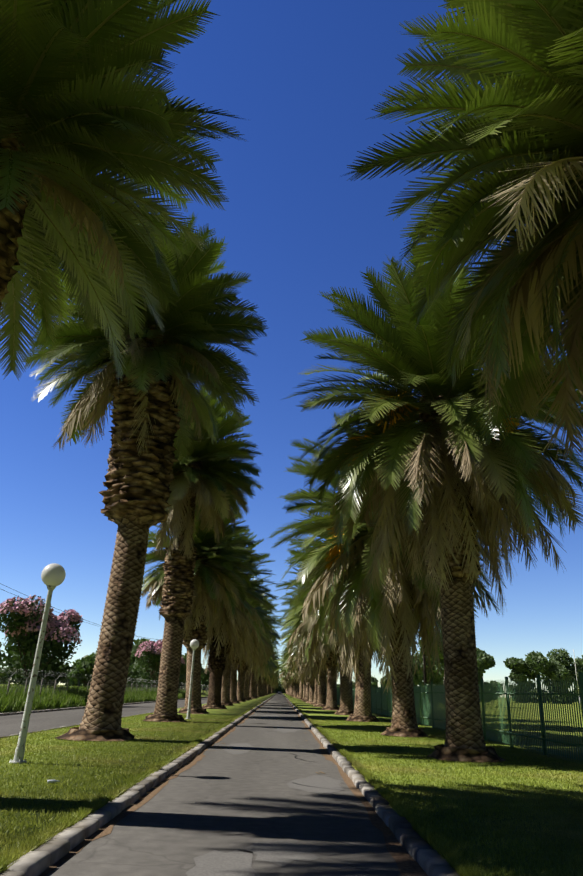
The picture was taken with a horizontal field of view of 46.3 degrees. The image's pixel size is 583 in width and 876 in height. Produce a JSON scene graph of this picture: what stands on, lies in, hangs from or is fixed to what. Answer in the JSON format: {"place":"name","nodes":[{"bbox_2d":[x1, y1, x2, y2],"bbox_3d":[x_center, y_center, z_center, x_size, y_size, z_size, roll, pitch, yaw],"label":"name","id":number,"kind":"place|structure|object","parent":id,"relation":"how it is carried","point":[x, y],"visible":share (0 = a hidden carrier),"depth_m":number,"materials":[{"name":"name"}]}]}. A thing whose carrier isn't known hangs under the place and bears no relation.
{"place":"outdoors","nodes":[
{"label":"outdoors","id":0,"kind":"place"},
{"bbox_2d":[0,583,161,639],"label":"power line","id":1,"kind":"object","parent":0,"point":[63,611],"visible":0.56,"depth_m":49.29,"materials":[{"name":"black"}]},
{"bbox_2d":[0,698,207,736],"bbox_3d":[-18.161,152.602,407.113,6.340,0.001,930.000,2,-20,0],"label":"road","id":2,"kind":"structure","parent":0,"point":[11,724],"depth_m":34.68,"materials":[{"name":"grey asphalt"}]},
{"bbox_2d":[0,696,207,712],"bbox_3d":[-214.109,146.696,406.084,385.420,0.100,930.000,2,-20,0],"label":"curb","id":3,"kind":"structure","parent":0,"point":[62,707],"depth_m":45.86,"materials":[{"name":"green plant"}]},
{"bbox_2d":[0,682,185,711],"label":"tall grass","id":4,"kind":"structure","parent":3,"relation":"on","point":[13,701],"depth_m":49.98,"materials":[{"name":"green plant"}]},
{"bbox_2d":[0,684,208,696],"bbox_3d":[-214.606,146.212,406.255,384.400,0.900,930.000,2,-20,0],"label":"embankment ground","id":5,"kind":"structure","parent":0,"point":[203,695],"depth_m":194.56,"materials":[{"name":"green plant"}]},
{"bbox_2d":[12,651,47,677],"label":"tree","id":6,"kind":"object","parent":5,"relation":"on","point":[18,666],"visible":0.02,"depth_m":215.21,"materials":[{"name":"green plant"}]},
{"bbox_2d":[0,595,82,687],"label":"oleander shrub","id":7,"kind":"object","parent":5,"relation":"on","point":[21,620],"visible":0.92,"depth_m":58.86,"materials":[{"name":"green plant"}]},
{"bbox_2d":[39,660,70,685],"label":"tree","id":8,"kind":"object","parent":5,"relation":"on","point":[65,674],"visible":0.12,"depth_m":201.93,"materials":[{"name":"green plant"}]},
{"bbox_2d":[67,652,94,686],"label":"tree","id":9,"kind":"object","parent":5,"relation":"on","point":[83,666],"visible":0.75,"depth_m":171.45,"materials":[{"name":"green plant"}]},
{"bbox_2d":[0,668,208,695],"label":"wire fence","id":10,"kind":"object","parent":5,"relation":"on","point":[78,685],"visible":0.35,"depth_m":55.33,"materials":[{"name":"metal"}]},
{"bbox_2d":[91,638,186,688],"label":"treeline","id":11,"kind":"object","parent":5,"relation":"on","point":[133,661],"visible":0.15,"depth_m":149.16,"materials":[{"name":"green plant"}]},
{"bbox_2d":[132,639,179,688],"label":"oleander shrub","id":12,"kind":"object","parent":5,"relation":"on","point":[148,655],"visible":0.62,"depth_m":113.93,"materials":[{"name":"green plant"}]},
{"bbox_2d":[144,657,184,684],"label":"tree","id":13,"kind":"object","parent":5,"relation":"on","point":[182,664],"visible":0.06,"depth_m":131.37,"materials":[{"name":"green plant"}]},
{"bbox_2d":[181,664,204,679],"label":"tree","id":14,"kind":"object","parent":5,"relation":"on","point":[184,673],"visible":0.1,"depth_m":258.45,"materials":[{"name":"green plant"}]},
{"bbox_2d":[0,693,276,849],"bbox_3d":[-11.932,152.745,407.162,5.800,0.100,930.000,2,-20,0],"label":"median lawn","id":15,"kind":"structure","parent":0,"point":[238,709],"depth_m":14.18,"materials":[{"name":"green plant"}]},
{"bbox_2d":[9,563,65,763],"bbox_3d":[-5.342,4.736,14.361,0.633,4.171,0.557,2,-20,0],"label":"street lamp","id":16,"kind":"object","parent":15,"relation":"on","point":[53,575],"visible":0.94,"depth_m":14.41,"materials":[{"name":"metal"}]},
{"bbox_2d":[47,780,59,783],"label":"litter","id":17,"kind":"object","parent":15,"relation":"on","point":[51,781],"visible":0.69,"depth_m":11.03,"materials":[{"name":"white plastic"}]},
{"bbox_2d":[0,0,246,383],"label":"palm","id":18,"kind":"object","parent":15,"relation":"on","point":[76,116],"visible":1,"depth_m":13.27,"materials":[{"name":"green plant"}]},
{"bbox_2d":[19,196,267,740],"bbox_3d":[-5.373,0.645,23.565,8.832,18.037,8.686,2,-20,0],"label":"palm","id":19,"kind":"object","parent":15,"relation":"on","point":[155,394],"visible":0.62,"depth_m":23.21,"materials":[{"name":"green plant"}]},
{"bbox_2d":[185,639,198,718],"bbox_3d":[-5.300,12.884,36.276,0.510,4.166,0.510,2,-20,0],"label":"street lamp","id":20,"kind":"object","parent":15,"relation":"on","point":[194,644],"visible":0.9,"depth_m":36.36,"materials":[{"name":"metal"}]},
{"bbox_2d":[141,507,259,713],"bbox_3d":[-6.523,11.082,46.459,8.818,14.374,8.605,2,-20,0],"label":"palm","id":21,"kind":"object","parent":15,"relation":"on","point":[216,579],"visible":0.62,"depth_m":45.64,"materials":[{"name":"green plant"}]},
{"bbox_2d":[141,384,263,721],"bbox_3d":[-5.620,5.663,35.365,8.059,16.843,7.912,2,-20,0],"label":"palm","id":22,"kind":"object","parent":15,"relation":"on","point":[207,482],"visible":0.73,"depth_m":34.71,"materials":[{"name":"green plant"}]},
{"bbox_2d":[160,525,277,708],"bbox_3d":[-6.303,15.160,58.407,10.843,15.070,10.454,2,-20,0],"label":"palm","id":23,"kind":"object","parent":15,"relation":"on","point":[217,646],"visible":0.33,"depth_m":57.03,"materials":[{"name":"green plant"}]},
{"bbox_2d":[202,566,278,705],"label":"palm","id":24,"kind":"object","parent":15,"relation":"on","point":[225,694],"visible":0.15,"depth_m":69.07,"materials":[{"name":"green plant"}]},
{"bbox_2d":[207,579,277,703],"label":"palm","id":25,"kind":"object","parent":15,"relation":"on","point":[233,685],"visible":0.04,"depth_m":80.70,"materials":[{"name":"green"}]},
{"bbox_2d":[237,594,281,701],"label":"palm","id":26,"kind":"object","parent":15,"relation":"on","point":[241,680],"visible":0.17,"depth_m":92.60,"materials":[{"name":"green plant"}]},
{"bbox_2d":[244,598,280,700],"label":"palm","id":27,"kind":"object","parent":15,"relation":"on","point":[246,683],"visible":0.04,"depth_m":105.56,"materials":[{"name":"green"}]},
{"bbox_2d":[247,597,281,699],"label":"palm","id":28,"kind":"object","parent":15,"relation":"on","point":[262,665],"visible":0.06,"depth_m":117.66,"materials":[{"name":"green"}]},
{"bbox_2d":[249,614,279,698],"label":"palm","id":29,"kind":"object","parent":15,"relation":"on","point":[251,694],"visible":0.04,"depth_m":128.43,"materials":[{"name":"green"}]},
{"bbox_2d":[254,629,277,697],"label":"palm","id":30,"kind":"object","parent":15,"relation":"on","point":[265,667],"visible":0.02,"depth_m":139.93,"materials":[{"name":"green"}]},
{"bbox_2d":[255,646,276,697],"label":"palm","id":31,"kind":"object","parent":15,"relation":"on","point":[264,672],"visible":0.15,"depth_m":151.89,"materials":[{"name":"green"}]},
{"bbox_2d":[257,639,278,696],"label":"palm","id":32,"kind":"object","parent":15,"relation":"on","point":[258,688],"visible":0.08,"depth_m":165.63,"materials":[{"name":"green"}]},
{"bbox_2d":[260,651,277,696],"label":"palm","id":33,"kind":"object","parent":15,"relation":"on","point":[274,664],"visible":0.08,"depth_m":176.12,"materials":[{"name":"green"}]},
{"bbox_2d":[261,640,277,695],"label":"palm","id":34,"kind":"object","parent":15,"relation":"on","point":[271,667],"visible":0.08,"depth_m":190.15,"materials":[{"name":"green"}]},
{"bbox_2d":[262,643,279,695],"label":"palm","id":35,"kind":"object","parent":15,"relation":"on","point":[273,668],"visible":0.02,"depth_m":202.35,"materials":[{"name":"green"}]},
{"bbox_2d":[264,656,278,695],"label":"palm","id":36,"kind":"object","parent":15,"relation":"on","point":[265,694],"visible":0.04,"depth_m":222.10,"materials":[{"name":"green"}]},
{"bbox_2d":[263,644,281,695],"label":"palm","id":37,"kind":"object","parent":15,"relation":"on","point":[273,672],"visible":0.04,"depth_m":211.42,"materials":[{"name":"green"}]},
{"bbox_2d":[267,661,281,694],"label":"palm","id":38,"kind":"object","parent":15,"relation":"on","point":[271,681],"visible":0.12,"depth_m":284.03,"materials":[{"name":"green"}]},
{"bbox_2d":[46,693,425,875],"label":"road","id":39,"kind":"structure","parent":0,"point":[217,797],"depth_m":9.03,"materials":[{"name":"grey asphalt"}]},
{"bbox_2d":[39,697,427,875],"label":"gutter dirt","id":40,"kind":"structure","parent":39,"relation":"on","point":[407,864],"depth_m":8.99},
{"bbox_2d":[186,715,343,875],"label":"road repair patches","id":41,"kind":"object","parent":39,"relation":"on","point":[238,862],"visible":0.94,"depth_m":7.13,"materials":[{"name":"grey asphalt"}]},
{"bbox_2d":[247,708,344,790],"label":"pavement cracks","id":42,"kind":"object","parent":39,"relation":"on","point":[301,759],"visible":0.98,"depth_m":16.64,"materials":[{"name":"grey asphalt"}]},
{"bbox_2d":[0,0,582,697],"label":"sky","id":43,"kind":"structure","parent":0,"point":[306,78],"materials":[{"name":"blue"}]},
{"bbox_2d":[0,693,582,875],"bbox_3d":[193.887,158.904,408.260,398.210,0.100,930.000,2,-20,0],"label":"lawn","id":44,"kind":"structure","parent":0,"point":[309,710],"depth_m":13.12,"materials":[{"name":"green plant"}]},
{"bbox_2d":[274,652,296,697],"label":"palm","id":45,"kind":"object","parent":44,"relation":"on","point":[282,676],"visible":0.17,"depth_m":181.28,"materials":[{"name":"green"}]},
{"bbox_2d":[280,658,299,697],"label":"palm","id":46,"kind":"object","parent":44,"relation":"on","point":[290,679],"visible":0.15,"depth_m":170.06,"materials":[{"name":"green"}]},
{"bbox_2d":[283,654,300,682],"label":"palm","id":47,"kind":"object","parent":44,"relation":"on","point":[293,671],"visible":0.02,"depth_m":121.50,"materials":[{"name":"green"}]},
{"bbox_2d":[282,644,302,698],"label":"palm","id":48,"kind":"object","parent":44,"relation":"on","point":[301,690],"visible":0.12,"depth_m":145.95,"materials":[{"name":"green"}]},
{"bbox_2d":[281,614,308,701],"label":"palm","id":49,"kind":"object","parent":44,"relation":"on","point":[306,699],"visible":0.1,"depth_m":110.43,"materials":[{"name":"green"}]},
{"bbox_2d":[284,642,305,699],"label":"palm","id":50,"kind":"object","parent":44,"relation":"on","point":[304,687],"visible":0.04,"depth_m":133.01,"materials":[{"name":"green"}]},
{"bbox_2d":[276,609,314,702],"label":"palm","id":51,"kind":"object","parent":44,"relation":"on","point":[311,693],"visible":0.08,"depth_m":98.08,"materials":[{"name":"green"}]},
{"bbox_2d":[275,586,337,706],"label":"palm","id":52,"kind":"object","parent":44,"relation":"on","point":[321,699],"visible":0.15,"depth_m":74.20,"materials":[{"name":"green plant"}]},
{"bbox_2d":[279,608,337,704],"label":"palm","id":53,"kind":"object","parent":44,"relation":"on","point":[314,702],"visible":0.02,"depth_m":86.43,"materials":[{"name":"green plant"}]},
{"bbox_2d":[278,565,354,710],"bbox_3d":[3.892,18.380,63.676,10.289,13.241,10.412,2,-20,0],"label":"palm","id":54,"kind":"object","parent":44,"relation":"on","point":[331,701],"visible":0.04,"depth_m":62.14,"materials":[{"name":"green plant"}]},
{"bbox_2d":[276,538,385,714],"bbox_3d":[3.879,14.008,51.753,10.644,13.125,10.655,2,-20,0],"label":"palm","id":55,"kind":"object","parent":44,"relation":"on","point":[346,702],"visible":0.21,"depth_m":50.66,"materials":[{"name":"green plant"}]},
{"bbox_2d":[284,487,438,721],"bbox_3d":[4.545,9.604,40.924,10.437,13.866,10.359,2,-20,0],"label":"palm","id":56,"kind":"object","parent":44,"relation":"on","point":[362,710],"visible":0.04,"depth_m":39.11,"materials":[{"name":"green plant"}]},
{"bbox_2d":[266,412,513,736],"bbox_3d":[4.175,5.577,28.832,10.493,12.966,10.583,2,-20,0],"label":"palm","id":57,"kind":"object","parent":44,"relation":"on","point":[403,604],"visible":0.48,"depth_m":26.92,"materials":[{"name":"green plant"}]},
{"bbox_2d":[422,640,426,685],"bbox_3d":[8.770,14.258,44.992,1.300,9.100,0.220,2,-20,0],"label":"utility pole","id":58,"kind":"object","parent":44,"relation":"on","point":[425,672],"visible":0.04,"depth_m":44.62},
{"bbox_2d":[281,243,582,761],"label":"palm","id":59,"kind":"object","parent":44,"relation":"on","point":[447,473],"visible":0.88,"depth_m":18.61,"materials":[{"name":"green plant"}]},
{"bbox_2d":[419,631,444,700],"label":"eucalypt tree","id":60,"kind":"object","parent":44,"relation":"on","point":[441,657],"visible":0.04,"depth_m":111.34,"materials":[{"name":"green plant"}]},
{"bbox_2d":[435,665,443,674],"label":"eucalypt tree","id":61,"kind":"object","parent":44,"relation":"on","point":[442,670],"visible":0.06,"depth_m":140.91,"materials":[{"name":"green plant"}]},
{"bbox_2d":[326,672,582,760],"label":"palisade fence","id":62,"kind":"object","parent":44,"relation":"on","point":[426,700],"visible":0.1,"depth_m":21.85,"materials":[{"name":"green metal"}]},
{"bbox_2d":[340,0,582,463],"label":"palm","id":63,"kind":"object","parent":44,"relation":"on","point":[518,134],"visible":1,"depth_m":9.97,"materials":[{"name":"green plant"}]},
{"bbox_2d":[390,648,582,703],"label":"trees","id":64,"kind":"object","parent":44,"relation":"on","point":[560,663],"visible":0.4,"depth_m":228.00,"materials":[{"name":"green plant"}]},
{"bbox_2d":[573,649,580,710],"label":"rugby posts","id":65,"kind":"object","parent":44,"relation":"on","point":[577,681],"visible":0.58,"depth_m":100.03,"materials":[{"name":"white metal"}]},
{"label":"ground","id":66,"kind":"structure","parent":0,"visible":0},
{"bbox_2d":[0,667,209,689],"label":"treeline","id":67,"kind":"object","parent":66,"relation":"on","point":[2,677],"visible":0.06,"depth_m":403.29,"materials":[{"name":"green plant"}]},
{"bbox_2d":[0,693,459,875],"bbox_3d":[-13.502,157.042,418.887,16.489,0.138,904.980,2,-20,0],"label":"kerbs","id":68,"kind":"structure","parent":66,"relation":"on","point":[422,852],"depth_m":8.41,"materials":[{"name":"concrete"}]},
{"bbox_2d":[201,680,354,692],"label":"avenue treeline","id":69,"kind":"object","parent":66,"relation":"on","point":[280,688],"visible":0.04,"depth_m":518.94,"materials":[{"name":"green plant"}]},
{"bbox_2d":[371,674,578,699],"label":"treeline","id":70,"kind":"object","parent":66,"relation":"on","point":[374,681],"visible":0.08,"depth_m":378.74,"materials":[{"name":"green plant"}]}
]}

